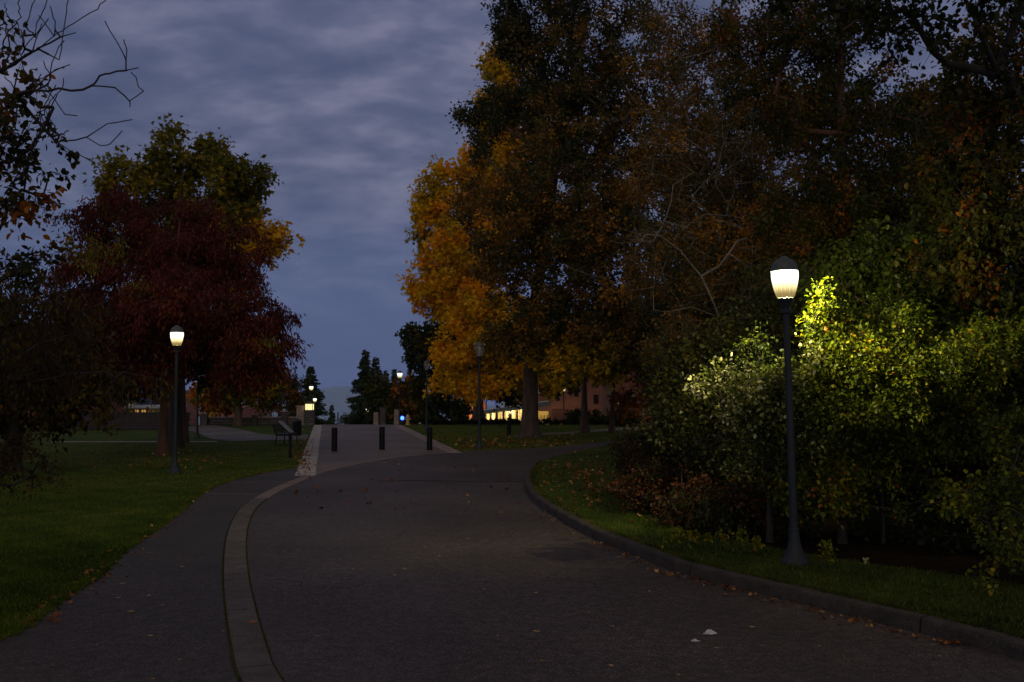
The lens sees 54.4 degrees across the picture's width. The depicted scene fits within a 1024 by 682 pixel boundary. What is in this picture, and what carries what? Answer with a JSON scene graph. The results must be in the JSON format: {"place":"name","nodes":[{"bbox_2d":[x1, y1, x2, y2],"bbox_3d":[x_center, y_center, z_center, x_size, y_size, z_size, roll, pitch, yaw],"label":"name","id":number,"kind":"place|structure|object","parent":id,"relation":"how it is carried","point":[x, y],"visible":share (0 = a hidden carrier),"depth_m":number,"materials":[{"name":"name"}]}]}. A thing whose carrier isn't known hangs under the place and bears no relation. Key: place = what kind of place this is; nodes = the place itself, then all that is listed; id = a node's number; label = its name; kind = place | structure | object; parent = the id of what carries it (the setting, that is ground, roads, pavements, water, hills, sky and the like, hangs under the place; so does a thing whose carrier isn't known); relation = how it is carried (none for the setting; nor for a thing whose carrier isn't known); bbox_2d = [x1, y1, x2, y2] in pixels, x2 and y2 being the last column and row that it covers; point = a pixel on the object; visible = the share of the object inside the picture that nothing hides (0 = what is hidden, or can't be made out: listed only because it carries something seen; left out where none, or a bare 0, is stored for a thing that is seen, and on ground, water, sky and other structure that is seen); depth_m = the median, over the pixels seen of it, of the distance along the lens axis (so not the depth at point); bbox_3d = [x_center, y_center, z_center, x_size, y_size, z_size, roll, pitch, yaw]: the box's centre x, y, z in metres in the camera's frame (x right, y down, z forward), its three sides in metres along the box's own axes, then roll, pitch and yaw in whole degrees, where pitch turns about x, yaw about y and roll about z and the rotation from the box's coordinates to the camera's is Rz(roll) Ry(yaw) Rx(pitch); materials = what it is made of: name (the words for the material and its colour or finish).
{"place":"outdoors","nodes":[
{"label":"outdoors","id":0,"kind":"place"},
{"bbox_2d":[0,467,301,681],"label":"sidewalk","id":1,"kind":"structure","parent":0,"point":[185,623],"depth_m":9.00,"materials":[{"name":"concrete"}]},
{"bbox_2d":[23,468,285,623],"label":"edge leaves","id":2,"kind":"object","parent":1,"relation":"on","point":[55,614],"visible":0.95,"depth_m":10.68,"materials":[{"name":"brown plant"}]},
{"bbox_2d":[304,401,314,424],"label":"lantern pier","id":3,"kind":"structure","parent":0,"point":[309,414],"depth_m":61.96,"materials":[{"name":"stone"}]},
{"bbox_2d":[0,425,646,640],"bbox_3d":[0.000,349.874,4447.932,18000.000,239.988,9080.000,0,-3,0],"label":"lawn","id":4,"kind":"structure","parent":0,"point":[131,435],"depth_m":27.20,"materials":[{"name":"green plant"}]},
{"bbox_2d":[0,405,71,511],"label":"dark thicket","id":5,"kind":"object","parent":4,"relation":"on","point":[11,457],"visible":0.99,"depth_m":11.63,"materials":[{"name":"green plant"}]},
{"bbox_2d":[2,328,123,425],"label":"brick building","id":6,"kind":"structure","parent":4,"relation":"on","point":[121,407],"depth_m":69.73,"materials":[{"name":"brick"}]},
{"bbox_2d":[0,276,138,471],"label":"background tree","id":7,"kind":"object","parent":4,"relation":"on","point":[46,424],"visible":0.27,"depth_m":25.80,"materials":[{"name":"green plant"}]},
{"bbox_2d":[0,0,143,366],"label":"overhanging tree","id":8,"kind":"object","parent":4,"relation":"on","point":[15,208],"visible":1,"depth_m":8.63,"materials":[{"name":"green plant"}]},
{"bbox_2d":[0,236,180,433],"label":"willow shrub","id":9,"kind":"object","parent":4,"relation":"on","point":[9,372],"visible":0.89,"depth_m":11.17,"materials":[{"name":"green plant"}]},
{"bbox_2d":[37,412,189,429],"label":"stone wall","id":10,"kind":"structure","parent":4,"relation":"on","point":[143,421],"depth_m":54.57,"materials":[{"name":"grey stone"}]},
{"bbox_2d":[51,441,217,441],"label":"path edge","id":11,"kind":"object","parent":4,"relation":"on","point":[130,441],"visible":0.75,"depth_m":41.15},
{"bbox_2d":[124,388,159,411],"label":"building","id":12,"kind":"structure","parent":4,"relation":"on","point":[156,401],"depth_m":86.73,"materials":[{"name":"stone"}]},
{"bbox_2d":[124,405,186,411],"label":"canopy building","id":13,"kind":"structure","parent":4,"relation":"on","point":[139,408],"depth_m":73.83,"materials":[{"name":"black paint"}]},
{"bbox_2d":[37,180,313,454],"bbox_3d":[-11.456,-0.820,32.361,9.472,9.153,6.619,-2,-3,28],"label":"red tree","id":14,"kind":"object","parent":4,"relation":"on","point":[160,301],"visible":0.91,"depth_m":31.56,"materials":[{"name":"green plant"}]},
{"bbox_2d":[167,325,183,472],"bbox_3d":[-8.562,1.471,25.352,0.344,3.754,0.344,0,-3,0],"label":"lamp post","id":15,"kind":"object","parent":4,"relation":"on","point":[176,333],"visible":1,"depth_m":25.30,"materials":[{"name":"metal"}]},
{"bbox_2d":[99,316,252,448],"bbox_3d":[-12.219,1.169,37.599,5.637,5.710,5.464,3,-4,-43],"label":"dark tree","id":16,"kind":"object","parent":4,"relation":"on","point":[202,371],"visible":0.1,"depth_m":36.89,"materials":[{"name":"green plant"}]},
{"bbox_2d":[62,443,296,475],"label":"fallen leaves","id":17,"kind":"object","parent":4,"relation":"on","point":[132,453],"visible":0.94,"depth_m":29.45,"materials":[{"name":"brown plant"}]},
{"bbox_2d":[56,113,305,442],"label":"maple tree","id":18,"kind":"object","parent":4,"relation":"on","point":[209,160],"visible":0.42,"depth_m":40.41,"materials":[{"name":"green plant"}]},
{"bbox_2d":[186,390,196,424],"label":"gable building","id":19,"kind":"structure","parent":4,"relation":"on","point":[191,410],"depth_m":96.20,"materials":[{"name":"brick"}]},
{"bbox_2d":[193,376,200,437],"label":"lamp post","id":20,"kind":"object","parent":4,"relation":"on","point":[197,435],"visible":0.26,"depth_m":44.35,"materials":[{"name":"metal"}]},
{"bbox_2d":[186,375,242,416],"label":"rust bush","id":21,"kind":"object","parent":4,"relation":"on","point":[227,411],"visible":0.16,"depth_m":65.40,"materials":[{"name":"brown plant"}]},
{"bbox_2d":[189,370,292,425],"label":"green tree","id":22,"kind":"object","parent":4,"relation":"on","point":[238,413],"visible":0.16,"depth_m":60.83,"materials":[{"name":"green plant"}]},
{"bbox_2d":[217,403,265,416],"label":"distant brick building","id":23,"kind":"structure","parent":4,"relation":"on","point":[246,412],"depth_m":85.42,"materials":[{"name":"red brick"}]},
{"bbox_2d":[188,425,308,440],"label":"footpath","id":24,"kind":"structure","parent":4,"relation":"on","point":[216,432],"depth_m":47.92,"materials":[{"name":"concrete"}]},
{"bbox_2d":[199,413,208,424],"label":"stone pier","id":25,"kind":"structure","parent":24,"relation":"on","point":[204,419],"depth_m":62.31,"materials":[{"name":"stone"}]},
{"bbox_2d":[292,418,301,435],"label":"litter bin","id":26,"kind":"object","parent":24,"relation":"on","point":[297,423],"visible":0.99,"depth_m":46.79,"materials":[{"name":"black metal"}]},
{"bbox_2d":[208,417,295,424],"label":"stone wall","id":27,"kind":"structure","parent":4,"relation":"on","point":[246,420],"depth_m":62.65,"materials":[{"name":"stone"}]},
{"bbox_2d":[251,414,258,424],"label":"stone pier","id":28,"kind":"structure","parent":4,"relation":"on","point":[254,419],"depth_m":62.37,"materials":[{"name":"stone"}]},
{"bbox_2d":[243,368,311,416],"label":"grey bare tree","id":29,"kind":"object","parent":4,"relation":"on","point":[294,397],"visible":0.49,"depth_m":77.78,"materials":[{"name":"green plant"}]},
{"bbox_2d":[280,411,288,424],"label":"stone pier","id":30,"kind":"structure","parent":4,"relation":"on","point":[284,416],"depth_m":62.36,"materials":[{"name":"stone"}]},
{"bbox_2d":[272,424,297,445],"bbox_3d":[-8.742,3.606,38.416,0.681,0.831,1.500,0,-3,0],"label":"park bench","id":31,"kind":"object","parent":4,"relation":"on","point":[284,434],"visible":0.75,"depth_m":37.95,"materials":[{"name":"black paint"}]},
{"bbox_2d":[276,420,294,457],"bbox_3d":[-7.050,3.054,30.963,0.467,1.165,0.620,0,-3,0],"label":"lectern sign","id":32,"kind":"object","parent":4,"relation":"on","point":[284,426],"visible":0.98,"depth_m":30.90,"materials":[{"name":"grey metal"}]},
{"bbox_2d":[296,406,304,424],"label":"stone pier","id":33,"kind":"structure","parent":4,"relation":"on","point":[300,412],"depth_m":62.32,"materials":[{"name":"beige stone"}]},
{"bbox_2d":[290,366,335,424],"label":"spruce tree","id":34,"kind":"object","parent":4,"relation":"on","point":[316,392],"visible":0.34,"depth_m":107.49,"materials":[{"name":"green plant"}]},
{"bbox_2d":[328,405,337,424],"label":"spruce tree","id":35,"kind":"object","parent":4,"relation":"on","point":[332,414],"visible":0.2,"depth_m":149.45,"materials":[{"name":"green plant"}]},
{"bbox_2d":[338,349,375,424],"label":"spruce tree","id":36,"kind":"object","parent":4,"relation":"on","point":[358,417],"visible":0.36,"depth_m":117.12,"materials":[{"name":"green plant"}]},
{"bbox_2d":[371,357,382,378],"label":"spruce tree","id":37,"kind":"object","parent":4,"relation":"on","point":[375,363],"visible":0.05,"depth_m":121.86,"materials":[{"name":"green plant"}]},
{"bbox_2d":[359,370,404,424],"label":"green bushy tree","id":38,"kind":"object","parent":4,"relation":"on","point":[377,392],"visible":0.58,"depth_m":103.02,"materials":[{"name":"green plant"}]},
{"bbox_2d":[386,369,397,424],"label":"spruce tree","id":39,"kind":"object","parent":4,"relation":"on","point":[393,376],"visible":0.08,"depth_m":111.69,"materials":[{"name":"green plant"}]},
{"bbox_2d":[394,409,398,424],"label":"standing stone","id":40,"kind":"object","parent":4,"relation":"on","point":[396,416],"visible":0.92,"depth_m":63.66,"materials":[{"name":"stone"}]},
{"bbox_2d":[397,370,401,424],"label":"lamp post","id":41,"kind":"object","parent":4,"relation":"on","point":[399,373],"visible":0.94,"depth_m":68.34,"materials":[{"name":"metal"}]},
{"bbox_2d":[382,372,431,424],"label":"brown far tree","id":42,"kind":"object","parent":4,"relation":"on","point":[405,408],"visible":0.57,"depth_m":91.04,"materials":[{"name":"green plant"}]},
{"bbox_2d":[424,360,429,429],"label":"lamp post","id":43,"kind":"object","parent":4,"relation":"on","point":[426,371],"visible":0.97,"depth_m":53.24,"materials":[{"name":"metal"}]},
{"bbox_2d":[475,341,483,449],"bbox_3d":[-1.173,1.946,35.727,0.354,3.867,0.354,0,-3,0],"label":"lamp post","id":44,"kind":"object","parent":4,"relation":"on","point":[479,443],"visible":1,"depth_m":35.68,"materials":[{"name":"metal"}]},
{"bbox_2d":[394,292,586,422],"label":"dark green maple","id":45,"kind":"object","parent":4,"relation":"on","point":[414,338],"visible":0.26,"depth_m":77.01,"materials":[{"name":"green plant"}]},
{"bbox_2d":[409,417,607,424],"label":"clipped hedge","id":46,"kind":"object","parent":4,"relation":"on","point":[555,421],"visible":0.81,"depth_m":62.87,"materials":[{"name":"green plant"}]},
{"bbox_2d":[484,401,550,424],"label":"building","id":47,"kind":"structure","parent":4,"relation":"on","point":[505,413],"depth_m":85.92,"materials":[{"name":"glass"}]},
{"bbox_2d":[406,424,640,451],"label":"grass","id":48,"kind":"structure","parent":4,"relation":"on","point":[491,439],"depth_m":46.06,"materials":[{"name":"green plant"}]},
{"bbox_2d":[433,431,620,449],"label":"fallen leaves","id":49,"kind":"object","parent":4,"relation":"on","point":[493,443],"visible":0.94,"depth_m":40.36,"materials":[{"name":"orange plant"}]},
{"bbox_2d":[500,380,601,424],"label":"brick hall","id":50,"kind":"structure","parent":4,"relation":"on","point":[594,399],"depth_m":91.83,"materials":[{"name":"red brick"}]},
{"bbox_2d":[553,409,569,420],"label":"rusty fence","id":51,"kind":"object","parent":4,"relation":"on","point":[558,414],"visible":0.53,"depth_m":83.78,"materials":[{"name":"metal"}]},
{"bbox_2d":[564,407,580,424],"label":"round bush","id":52,"kind":"object","parent":4,"relation":"on","point":[574,414],"visible":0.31,"depth_m":69.49,"materials":[{"name":"green plant"}]},
{"bbox_2d":[523,306,636,432],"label":"orange understory tree","id":53,"kind":"object","parent":4,"relation":"on","point":[573,364],"visible":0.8,"depth_m":41.33,"materials":[{"name":"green plant"}]},
{"bbox_2d":[443,0,721,437],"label":"oak tree","id":54,"kind":"object","parent":4,"relation":"on","point":[580,238],"visible":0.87,"depth_m":43.19,"materials":[{"name":"brown plant"}]},
{"bbox_2d":[543,427,632,434],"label":"footpath","id":55,"kind":"structure","parent":4,"relation":"on","point":[571,432],"depth_m":51.55,"materials":[{"name":"concrete"}]},
{"bbox_2d":[588,408,607,424],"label":"round bush","id":56,"kind":"object","parent":4,"relation":"on","point":[596,414],"visible":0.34,"depth_m":67.39,"materials":[{"name":"green plant"}]},
{"bbox_2d":[604,408,639,426],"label":"round bush","id":57,"kind":"object","parent":4,"relation":"on","point":[618,421],"visible":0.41,"depth_m":59.55,"materials":[{"name":"green plant"}]},
{"bbox_2d":[590,281,664,432],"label":"rust maple","id":58,"kind":"object","parent":4,"relation":"on","point":[626,399],"visible":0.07,"depth_m":48.92,"materials":[{"name":"red plant"}]},
{"bbox_2d":[602,371,662,424],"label":"dark brick building","id":59,"kind":"structure","parent":4,"relation":"on","point":[605,403],"depth_m":73.94,"materials":[{"name":"brick"}]},
{"bbox_2d":[524,465,1023,660],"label":"kerb","id":60,"kind":"structure","parent":4,"relation":"on","point":[1004,644],"depth_m":9.58,"materials":[{"name":"concrete"}]},
{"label":"mulch bed","id":61,"kind":"object","parent":4,"relation":"on","visible":0},
{"bbox_2d":[395,36,566,420],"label":"gold maple","id":62,"kind":"object","parent":61,"relation":"on","point":[454,292],"visible":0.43,"depth_m":61.26,"materials":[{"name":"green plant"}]},
{"bbox_2d":[198,386,503,424],"bbox_3d":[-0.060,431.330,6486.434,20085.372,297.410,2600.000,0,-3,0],"label":"mountain","id":63,"kind":"structure","parent":0,"point":[335,396],"depth_m":6963.11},
{"bbox_2d":[313,425,444,476],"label":"plaza","id":64,"kind":"structure","parent":0,"point":[357,443],"depth_m":38.08,"materials":[{"name":"concrete"}]},
{"bbox_2d":[295,425,321,475],"bbox_3d":[-8.559,4.252,43.086,0.497,0.026,38.216,1,-3,-11],"label":"light tile strip","id":65,"kind":"object","parent":64,"relation":"on","point":[314,437],"visible":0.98,"depth_m":32.89,"materials":[{"name":"grey tile"}]},
{"bbox_2d":[292,429,315,477],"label":"tile leaves","id":66,"kind":"object","parent":65,"relation":"on","point":[302,460],"visible":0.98,"depth_m":30.45,"materials":[{"name":"brown plant"}]},
{"bbox_2d":[331,427,336,450],"bbox_3d":[-6.140,3.397,34.421,0.203,0.821,0.203,0,-3,0],"label":"bollard","id":67,"kind":"object","parent":64,"relation":"on","point":[334,440],"visible":1,"depth_m":34.34,"materials":[{"name":"black metal"}]},
{"bbox_2d":[379,426,384,449],"bbox_3d":[-4.574,3.424,35.025,0.250,0.829,0.250,0,-3,0],"label":"bollard","id":68,"kind":"object","parent":64,"relation":"on","point":[381,437],"visible":1,"depth_m":34.94,"materials":[{"name":"black metal"}]},
{"bbox_2d":[380,407,385,424],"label":"standing stone","id":69,"kind":"object","parent":64,"relation":"on","point":[382,416],"visible":0.91,"depth_m":64.16,"materials":[{"name":"grey stone"}]},
{"bbox_2d":[394,425,461,452],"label":"pink paver strip","id":70,"kind":"object","parent":64,"relation":"on","point":[441,446],"visible":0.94,"depth_m":40.96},
{"bbox_2d":[427,427,431,449],"bbox_3d":[-2.899,3.433,35.025,0.203,0.812,0.203,0,-3,0],"label":"bollard","id":71,"kind":"object","parent":64,"relation":"on","point":[429,438],"visible":1,"depth_m":34.94,"materials":[{"name":"black metal"}]},
{"bbox_2d":[0,0,1023,405],"label":"sky","id":72,"kind":"structure","parent":0,"point":[347,100],"materials":[{"name":"blue"}]},
{"bbox_2d":[247,441,1023,681],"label":"road","id":73,"kind":"structure","parent":0,"point":[428,613],"depth_m":9.48,"materials":[{"name":"grey asphalt"}]},
{"bbox_2d":[224,498,282,681],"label":"paver band","id":74,"kind":"object","parent":73,"relation":"on","point":[252,658],"visible":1,"depth_m":9.23,"materials":[{"name":"grey concrete"}]},
{"bbox_2d":[222,499,284,681],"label":"soil joint","id":75,"kind":"object","parent":73,"relation":"on","point":[231,647],"visible":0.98,"depth_m":9.22,"materials":[{"name":"brown soil"}]},
{"bbox_2d":[255,452,449,498],"bbox_3d":[-4.147,3.393,26.441,1.573,0.007,14.922,-1,-3,10],"label":"paver arc","id":76,"kind":"object","parent":73,"relation":"on","point":[270,492],"visible":1,"depth_m":23.42,"materials":[{"name":"grey concrete"}]},
{"bbox_2d":[294,447,533,509],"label":"scattered leaves","id":77,"kind":"object","parent":73,"relation":"on","point":[363,489],"visible":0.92,"depth_m":20.50,"materials":[{"name":"brown plant"}]},
{"bbox_2d":[537,511,967,644],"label":"gutter leaves","id":78,"kind":"object","parent":73,"relation":"on","point":[850,620],"visible":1,"depth_m":9.56,"materials":[{"name":"brown plant"}]},
{"bbox_2d":[528,437,1023,638],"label":"verge","id":79,"kind":"structure","parent":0,"point":[593,451],"depth_m":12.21,"materials":[{"name":"green plant"}]},
{"bbox_2d":[531,448,643,521],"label":"fallen leaves","id":80,"kind":"object","parent":79,"relation":"on","point":[588,477],"visible":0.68,"depth_m":21.75,"materials":[{"name":"brown plant"}]},
{"bbox_2d":[659,525,691,550],"bbox_3d":[1.988,2.398,12.114,0.399,0.309,0.248,0,-3,0],"label":"verge weed","id":81,"kind":"object","parent":79,"relation":"on","point":[676,538],"visible":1,"depth_m":12.10,"materials":[{"name":"green plant"}]},
{"bbox_2d":[687,529,700,545],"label":"verge weed","id":82,"kind":"object","parent":79,"relation":"on","point":[693,535],"visible":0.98,"depth_m":12.49,"materials":[{"name":"green plant"}]},
{"bbox_2d":[703,532,712,547],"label":"verge weed","id":83,"kind":"object","parent":79,"relation":"on","point":[708,537],"visible":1,"depth_m":12.23,"materials":[{"name":"green plant"}]},
{"bbox_2d":[714,526,751,551],"bbox_3d":[2.639,2.376,11.903,0.349,0.331,0.359,3,-4,-45],"label":"verge weed","id":84,"kind":"object","parent":79,"relation":"on","point":[739,533],"visible":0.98,"depth_m":11.89,"materials":[{"name":"green plant"}]},
{"bbox_2d":[741,535,764,556],"bbox_3d":[2.823,2.402,11.684,0.298,0.257,0.193,0,-3,0],"label":"verge weed","id":85,"kind":"object","parent":79,"relation":"on","point":[755,543],"visible":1,"depth_m":11.67,"materials":[{"name":"green plant"}]},
{"bbox_2d":[770,256,809,565],"bbox_3d":[3.152,0.767,11.303,0.319,3.484,0.319,-1,-3,0],"label":"lamp post","id":86,"kind":"object","parent":79,"relation":"on","point":[784,270],"visible":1,"depth_m":11.26,"materials":[{"name":"metal"}]},
{"bbox_2d":[624,451,1023,583],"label":"soil bed","id":87,"kind":"object","parent":79,"relation":"on","point":[895,554],"visible":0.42,"depth_m":12.11,"materials":[{"name":"brown soil"}]},
{"bbox_2d":[602,426,804,537],"bbox_3d":[2.357,2.232,16.170,1.903,1.532,6.958,1,-3,-11],"label":"bramble shrub","id":88,"kind":"object","parent":87,"relation":"on","point":[651,485],"visible":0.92,"depth_m":14.47,"materials":[{"name":"brown plant"}]},
{"bbox_2d":[558,0,852,442],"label":"pale stem tree","id":89,"kind":"object","parent":87,"relation":"on","point":[725,259],"visible":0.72,"depth_m":26.47,"materials":[{"name":"brown plant"}]},
{"bbox_2d":[625,294,804,499],"bbox_3d":[3.355,0.950,16.063,2.996,3.705,4.460,0,-3,0],"label":"olive shrub","id":90,"kind":"object","parent":87,"relation":"on","point":[688,433],"visible":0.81,"depth_m":16.33,"materials":[{"name":"green plant"}]},
{"bbox_2d":[628,59,818,433],"bbox_3d":[7.822,-3.151,38.145,6.778,15.696,6.798,3,-4,-42],"label":"backing tree","id":91,"kind":"object","parent":87,"relation":"on","point":[723,107],"visible":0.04,"depth_m":37.76,"materials":[{"name":"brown plant"}]},
{"bbox_2d":[679,320,840,542],"bbox_3d":[3.018,1.162,12.129,2.048,2.879,1.752,0,-3,0],"label":"pale leaf shrub","id":92,"kind":"object","parent":87,"relation":"on","point":[764,397],"visible":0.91,"depth_m":12.03,"materials":[{"name":"green plant"}]},
{"bbox_2d":[692,51,894,439],"bbox_3d":[9.954,-2.825,34.346,7.748,14.634,6.686,0,-3,0],"label":"backing tree","id":93,"kind":"object","parent":87,"relation":"on","point":[803,78],"visible":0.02,"depth_m":33.83,"materials":[{"name":"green plant"}]},
{"bbox_2d":[642,326,1023,554],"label":"dark undergrowth","id":94,"kind":"object","parent":87,"relation":"on","point":[861,526],"visible":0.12,"depth_m":13.57,"materials":[{"name":"green plant"}]},
{"bbox_2d":[698,0,1016,430],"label":"redwood trunk tree","id":95,"kind":"object","parent":87,"relation":"on","point":[841,210],"visible":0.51,"depth_m":20.79,"materials":[{"name":"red plant"}]},
{"bbox_2d":[753,394,1017,543],"bbox_3d":[4.730,1.619,12.124,3.236,1.965,1.938,0,-3,0],"label":"shrub","id":96,"kind":"object","parent":87,"relation":"on","point":[831,496],"visible":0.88,"depth_m":12.33,"materials":[{"name":"green plant"}]},
{"bbox_2d":[781,205,1023,507],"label":"climbing green tree","id":97,"kind":"object","parent":87,"relation":"on","point":[874,242],"visible":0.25,"depth_m":15.66,"materials":[{"name":"green plant"}]},
{"bbox_2d":[793,276,1023,543],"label":"lamplit shrub","id":98,"kind":"object","parent":87,"relation":"on","point":[981,360],"visible":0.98,"depth_m":11.98,"materials":[{"name":"green plant"}]},
{"bbox_2d":[799,74,1023,456],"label":"backing tree","id":99,"kind":"object","parent":87,"relation":"on","point":[946,149],"depth_m":30.05,"materials":[{"name":"green plant"}]},
{"bbox_2d":[889,2,1023,316],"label":"red leaf tree","id":100,"kind":"object","parent":87,"relation":"on","point":[972,255],"visible":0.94,"depth_m":14.11,"materials":[{"name":"green plant"}]},
{"bbox_2d":[939,77,1023,441],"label":"backing tree","id":101,"kind":"object","parent":87,"relation":"on","point":[964,142],"visible":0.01,"depth_m":27.97,"materials":[{"name":"green plant"}]},
{"bbox_2d":[817,539,837,568],"bbox_3d":[3.419,2.322,10.874,0.231,0.333,0.190,0,-3,-7],"label":"verge weed","id":102,"kind":"object","parent":79,"relation":"on","point":[825,552],"visible":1,"depth_m":10.87,"materials":[{"name":"green plant"}]},
{"bbox_2d":[721,0,1023,131],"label":"tree","id":103,"kind":"object","parent":79,"relation":"on","point":[1000,74],"visible":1,"depth_m":10.12,"materials":[{"name":"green plant"}]},
{"bbox_2d":[950,398,1023,595],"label":"edge shrub","id":104,"kind":"object","parent":79,"relation":"on","point":[1005,554],"visible":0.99,"depth_m":10.20,"materials":[{"name":"green plant"}]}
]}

